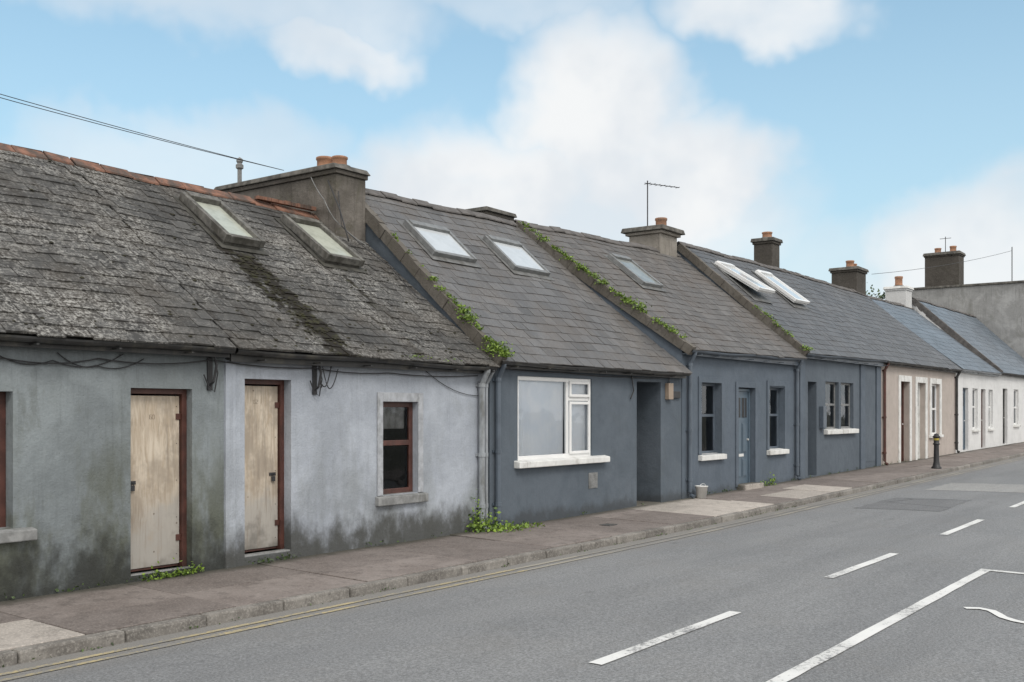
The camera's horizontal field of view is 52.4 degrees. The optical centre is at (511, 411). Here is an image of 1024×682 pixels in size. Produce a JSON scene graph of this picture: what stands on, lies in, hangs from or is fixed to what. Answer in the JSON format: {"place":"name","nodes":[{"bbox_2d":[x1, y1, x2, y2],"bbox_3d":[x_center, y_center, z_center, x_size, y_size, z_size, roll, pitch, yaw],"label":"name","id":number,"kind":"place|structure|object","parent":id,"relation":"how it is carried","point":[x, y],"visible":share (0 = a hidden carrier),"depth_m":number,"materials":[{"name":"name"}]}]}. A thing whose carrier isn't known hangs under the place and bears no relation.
{"place":"outdoors","nodes":[
{"label":"outdoors","id":0,"kind":"place"},
{"bbox_2d":[0,97,283,170],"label":"overhead wire","id":1,"kind":"object","parent":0,"point":[131,132],"visible":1,"depth_m":16.97,"materials":[{"name":"metal"}]},
{"bbox_2d":[0,94,281,169],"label":"overhead wire","id":2,"kind":"object","parent":1,"relation":"on","point":[128,129],"visible":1,"depth_m":16.95,"materials":[{"name":"metal"}]},
{"bbox_2d":[131,548,276,572],"bbox_3d":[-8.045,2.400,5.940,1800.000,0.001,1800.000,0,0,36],"label":"ground","id":3,"kind":"structure","parent":0,"point":[245,553],"depth_m":17.74,"materials":[{"name":"concrete"}]},
{"bbox_2d":[866,285,884,298],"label":"tree","id":4,"kind":"object","parent":3,"relation":"on","point":[882,296],"visible":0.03,"depth_m":56.71,"materials":[{"name":"green plant"}]},
{"bbox_2d":[0,456,1023,681],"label":"road","id":5,"kind":"structure","parent":0,"point":[766,578],"depth_m":9.80,"materials":[{"name":"grey asphalt"}]},
{"bbox_2d":[0,569,526,681],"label":"double yellow line","id":6,"kind":"object","parent":5,"relation":"on","point":[162,646],"visible":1,"depth_m":9.28,"materials":[{"name":"yellow paint"}]},
{"bbox_2d":[0,452,1023,667],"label":"kerb","id":7,"kind":"structure","parent":5,"relation":"on","point":[26,654],"depth_m":11.28,"materials":[{"name":"concrete"}]},
{"bbox_2d":[589,611,740,664],"bbox_3d":[1.388,1.917,8.950,0.130,0.001,2.560,0,0,36],"label":"line dash","id":8,"kind":"object","parent":5,"relation":"on","point":[631,650],"visible":1,"depth_m":8.76,"materials":[{"name":"white paint"}]},
{"bbox_2d":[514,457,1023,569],"bbox_3d":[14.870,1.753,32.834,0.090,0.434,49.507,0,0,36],"label":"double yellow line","id":9,"kind":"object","parent":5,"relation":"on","point":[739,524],"visible":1,"depth_m":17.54,"materials":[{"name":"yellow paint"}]},
{"bbox_2d":[825,553,896,577],"bbox_3d":[4.416,1.916,13.053,0.130,0.002,2.554,0,0,36],"label":"line dash","id":10,"kind":"object","parent":5,"relation":"on","point":[855,567],"visible":1,"depth_m":12.97,"materials":[{"name":"white paint"}]},
{"bbox_2d":[766,569,990,681],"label":"parking bay line","id":11,"kind":"object","parent":5,"relation":"on","point":[798,670],"visible":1,"depth_m":9.08,"materials":[{"name":"white paint"}]},
{"bbox_2d":[856,498,969,511],"bbox_3d":[8.220,1.879,21.220,1.688,0.052,2.783,0,0,36],"label":"road patch","id":12,"kind":"object","parent":5,"relation":"on","point":[927,504],"visible":1,"depth_m":21.13,"materials":[{"name":"grey asphalt"}]},
{"bbox_2d":[941,519,982,534],"bbox_3d":[7.446,1.894,17.156,0.131,0.022,2.560,0,0,36],"label":"line dash","id":13,"kind":"object","parent":5,"relation":"on","point":[961,527],"visible":1,"depth_m":17.04,"materials":[{"name":"white paint"}]},
{"bbox_2d":[926,483,1023,492],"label":"road patch","id":14,"kind":"object","parent":5,"relation":"on","point":[1017,488],"visible":1,"depth_m":25.04,"materials":[{"name":"grey asphalt"}]},
{"bbox_2d":[964,607,1023,622],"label":"road lettering","id":15,"kind":"object","parent":5,"relation":"on","point":[997,613],"visible":1,"depth_m":9.99},
{"bbox_2d":[990,570,1023,573],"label":"parking bay end line","id":16,"kind":"object","parent":5,"relation":"on","point":[1007,571],"visible":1,"depth_m":12.56,"materials":[{"name":"white paint"}]},
{"bbox_2d":[1010,501,1023,506],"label":"line dash","id":17,"kind":"object","parent":5,"relation":"on","point":[1019,504],"visible":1,"depth_m":20.77,"materials":[{"name":"white paint"}]},
{"bbox_2d":[0,442,1023,650],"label":"pavement","id":18,"kind":"structure","parent":0,"point":[29,621],"depth_m":12.61,"materials":[{"name":"grey concrete"}]},
{"bbox_2d":[0,143,236,601],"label":"terraced cottage","id":19,"kind":"structure","parent":18,"relation":"on","point":[107,477],"depth_m":11.28,"materials":[{"name":"stone"}]},
{"bbox_2d":[0,391,5,526],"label":"window","id":20,"kind":"structure","parent":19,"relation":"in","point":[2,394],"depth_m":10.25,"materials":[{"name":"red paint"}]},
{"bbox_2d":[131,388,186,571],"bbox_3d":[-4.015,0.755,11.659,0.110,2.030,0.790,0,0,36],"label":"boarded door","id":21,"kind":"structure","parent":19,"relation":"in","point":[159,444],"depth_m":11.69,"materials":[{"name":"brown wood"}]},
{"bbox_2d":[141,558,203,581],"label":"pavement weeds","id":22,"kind":"object","parent":18,"relation":"on","point":[178,572],"visible":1,"depth_m":11.62,"materials":[{"name":"green plant"}]},
{"bbox_2d":[70,155,499,568],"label":"terraced cottage","id":23,"kind":"structure","parent":18,"relation":"on","point":[351,444],"depth_m":14.39,"materials":[{"name":"paint"}]},
{"bbox_2d":[11,160,455,358],"bbox_3d":[-4.334,-2.100,13.539,3.524,2.676,8.671,0,0,36],"label":"roof moss","id":24,"kind":"object","parent":23,"relation":"on","point":[273,292],"visible":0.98,"depth_m":13.93,"materials":[{"name":"green plant"}]},
{"bbox_2d":[236,157,243,181],"bbox_3d":[-5.045,-4.410,19.263,0.133,0.620,0.140,0,0,36],"label":"wire insulator","id":25,"kind":"object","parent":23,"relation":"attached to","point":[239,166],"visible":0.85,"depth_m":19.23,"materials":[{"name":"grey ceramic"}]},
{"bbox_2d":[245,379,283,551],"bbox_3d":[-3.142,0.665,12.892,0.110,2.130,0.730,0,0,36],"label":"boarded door","id":26,"kind":"structure","parent":23,"relation":"in","point":[264,420],"depth_m":12.95,"materials":[{"name":"brown wood"}]},
{"bbox_2d":[383,402,412,493],"bbox_3d":[-1.672,0.510,14.765,0.050,1.300,0.730,0,0,36],"label":"window","id":27,"kind":"structure","parent":23,"relation":"in","point":[409,442],"depth_m":14.99,"materials":[{"name":"red paint"}]},
{"bbox_2d":[2,456,928,666],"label":"pavement weeds","id":28,"kind":"object","parent":18,"relation":"on","point":[258,561],"visible":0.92,"depth_m":12.80,"materials":[{"name":"green plant"}]},
{"bbox_2d":[464,496,544,533],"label":"pavement weeds","id":29,"kind":"object","parent":18,"relation":"on","point":[479,528],"visible":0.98,"depth_m":16.00,"materials":[{"name":"green plant"}]},
{"bbox_2d":[365,188,691,526],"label":"terraced cottage","id":30,"kind":"structure","parent":18,"relation":"on","point":[552,320],"depth_m":18.76,"materials":[{"name":"paint"}]},
{"bbox_2d":[391,232,514,357],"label":"verge weeds","id":31,"kind":"object","parent":30,"relation":"on","point":[495,344],"visible":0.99,"depth_m":16.58,"materials":[{"name":"green plant"}]},
{"bbox_2d":[518,376,590,459],"bbox_3d":[0.738,0.105,17.902,0.080,1.390,2.280,0,0,36],"label":"window","id":32,"kind":"structure","parent":30,"relation":"in","point":[586,397],"depth_m":18.22,"materials":[{"name":"white plastic"}]},
{"bbox_2d":[409,354,776,485],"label":"pavement weeds","id":33,"kind":"object","parent":18,"relation":"on","point":[772,480],"visible":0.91,"depth_m":24.91,"materials":[{"name":"green plant"}]},
{"bbox_2d":[600,523,616,525],"bbox_3d":[1.587,1.868,17.132,0.200,0.029,0.250,0,0,36],"label":"water meter cover","id":34,"kind":"object","parent":18,"relation":"on","point":[607,524],"visible":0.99,"depth_m":17.11,"materials":[{"name":"metal"}]},
{"bbox_2d":[514,217,807,498],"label":"terraced cottage","id":35,"kind":"structure","parent":18,"relation":"on","point":[728,348],"depth_m":24.04,"materials":[{"name":"blue stone"}]},
{"bbox_2d":[518,221,687,337],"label":"verge weeds","id":36,"kind":"object","parent":35,"relation":"on","point":[628,300],"visible":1,"depth_m":21.92,"materials":[{"name":"green plant"}]},
{"bbox_2d":[644,181,678,225],"bbox_3d":[4.050,-5.540,28.012,1.154,1.280,0.280,0,0,-26],"label":"tv aerial","id":37,"kind":"object","parent":35,"relation":"on","point":[647,183],"visible":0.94,"depth_m":27.79,"materials":[{"name":"metal"}]},
{"bbox_2d":[702,383,714,453],"bbox_3d":[4.213,0.145,22.819,0.050,1.550,1.000,0,0,36],"label":"window","id":38,"kind":"structure","parent":35,"relation":"in","point":[712,415],"depth_m":23.16,"materials":[{"name":"black paint"}]},
{"bbox_2d":[739,389,749,483],"bbox_3d":[5.349,0.580,24.299,0.100,2.240,0.910,0,0,36],"label":"front door","id":39,"kind":"structure","parent":35,"relation":"in","point":[744,397],"depth_m":24.42,"materials":[{"name":"blue paint"}]},
{"bbox_2d":[770,388,778,448],"bbox_3d":[6.396,0.160,25.776,0.050,1.520,0.970,0,0,36],"label":"window","id":40,"kind":"structure","parent":35,"relation":"in","point":[777,389],"depth_m":26.12,"materials":[{"name":"blue paint"}]},
{"bbox_2d":[695,485,707,497],"bbox_3d":[3.982,1.659,21.858,0.276,0.304,0.288,0,0,36],"label":"plastic bucket","id":41,"kind":"object","parent":18,"relation":"on","point":[701,491],"visible":1,"depth_m":21.76,"materials":[{"name":"white plastic"}]},
{"bbox_2d":[677,231,888,478],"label":"terraced cottage","id":42,"kind":"structure","parent":18,"relation":"on","point":[790,303],"depth_m":29.36,"materials":[{"name":"paint"}]},
{"bbox_2d":[752,305,813,350],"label":"verge weeds","id":43,"kind":"object","parent":42,"relation":"on","point":[787,331],"visible":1,"depth_m":27.09,"materials":[{"name":"green plant"}]},
{"bbox_2d":[825,382,834,428],"bbox_3d":[8.792,-0.175,28.954,0.050,1.310,1.070,0,0,36],"label":"window","id":44,"kind":"structure","parent":42,"relation":"in","point":[833,383],"depth_m":29.32,"materials":[{"name":"white wood"}]},
{"bbox_2d":[841,383,849,427],"bbox_3d":[9.534,-0.175,29.959,0.050,1.310,1.070,0,0,36],"label":"window","id":45,"kind":"structure","parent":42,"relation":"in","point":[848,384],"depth_m":30.34,"materials":[{"name":"grey wood"}]},
{"bbox_2d":[787,260,962,464],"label":"terraced cottage","id":46,"kind":"structure","parent":18,"relation":"on","point":[919,393],"depth_m":36.37,"materials":[{"name":"stone"}]},
{"bbox_2d":[901,382,903,460],"bbox_3d":[12.836,0.330,34.557,0.100,2.660,1.050,0,0,36],"label":"front door","id":47,"kind":"structure","parent":46,"relation":"in","point":[902,383],"depth_m":34.93,"materials":[{"name":"red paint"}]},
{"bbox_2d":[918,383,919,458],"bbox_3d":[13.994,0.330,36.126,0.100,2.660,1.050,0,0,36],"label":"front door","id":48,"kind":"structure","parent":46,"relation":"in","point":[918,383],"depth_m":36.48,"materials":[{"name":"white paint"}]},
{"bbox_2d":[932,384,935,433],"bbox_3d":[15.154,-0.090,37.570,0.050,1.820,1.150,0,0,36],"label":"window","id":49,"kind":"structure","parent":46,"relation":"in","point":[932,384],"depth_m":37.97,"materials":[{"name":"white plastic"}]},
{"bbox_2d":[868,276,1001,452],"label":"terraced cottage","id":50,"kind":"structure","parent":18,"relation":"on","point":[977,403],"depth_m":43.06,"materials":[{"name":"white paint"}]},
{"bbox_2d":[963,388,964,448],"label":"front door","id":51,"kind":"structure","parent":50,"relation":"in","point":[963,388],"depth_m":41.48,"materials":[{"name":"blue paint"}]},
{"bbox_2d":[973,389,974,428],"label":"window","id":52,"kind":"structure","parent":50,"relation":"in","point":[973,389],"depth_m":42.79,"materials":[{"name":"white plastic"}]},
{"bbox_2d":[981,389,981,446],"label":"front door","id":53,"kind":"structure","parent":50,"relation":"in","point":[981,389],"depth_m":43.94,"materials":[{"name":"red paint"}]},
{"bbox_2d":[989,390,989,427],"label":"window","id":54,"kind":"structure","parent":50,"relation":"in","point":[989,390],"depth_m":45.05,"materials":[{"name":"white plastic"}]},
{"bbox_2d":[931,433,941,468],"bbox_3d":[12.825,1.184,31.427,0.300,1.070,0.300,0,0,36],"label":"bollard","id":55,"kind":"object","parent":18,"relation":"on","point":[936,444],"visible":1,"depth_m":31.36,"materials":[{"name":"metal"}]},
{"bbox_2d":[912,297,1023,445],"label":"terraced cottage","id":56,"kind":"structure","parent":18,"relation":"on","point":[974,334],"depth_m":48.30,"materials":[{"name":"stone"}]},
{"bbox_2d":[1003,389,1004,442],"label":"front door","id":57,"kind":"structure","parent":56,"relation":"in","point":[1003,389],"depth_m":47.49,"materials":[{"name":"metal"}]},
{"bbox_2d":[1014,390,1015,423],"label":"window","id":58,"kind":"structure","parent":56,"relation":"in","point":[1014,390],"depth_m":49.48,"materials":[{"name":"white plastic"}]},
{"bbox_2d":[912,280,1023,357],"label":"walls","id":59,"kind":"structure","parent":18,"relation":"on","point":[996,308],"depth_m":55.63,"materials":[{"name":"white paint"}]},
{"bbox_2d":[923,250,965,286],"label":"chimney stack","id":60,"kind":"object","parent":59,"relation":"on","point":[951,273],"visible":0.9,"depth_m":57.31,"materials":[{"name":"grey concrete"}]},
{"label":"chimney pot mortar","id":61,"kind":"object","parent":60,"relation":"on","visible":0},
{"bbox_2d":[949,246,956,250],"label":"chimney pot","id":62,"kind":"object","parent":61,"relation":"on","point":[952,248],"visible":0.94,"depth_m":57.22,"materials":[{"name":"ceramic"}]},
{"bbox_2d":[942,237,1012,280],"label":"mast","id":63,"kind":"object","parent":59,"relation":"on","point":[945,238],"visible":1,"depth_m":55.50,"materials":[{"name":"metal"}]},
{"bbox_2d":[876,251,1008,273],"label":"overhead wire","id":64,"kind":"object","parent":63,"relation":"attached to","point":[941,265],"visible":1,"depth_m":48.45,"materials":[{"name":"metal"}]},
{"bbox_2d":[0,0,1023,299],"label":"sky","id":65,"kind":"structure","parent":0,"point":[872,134],"materials":[{"name":"blue"}]}
]}

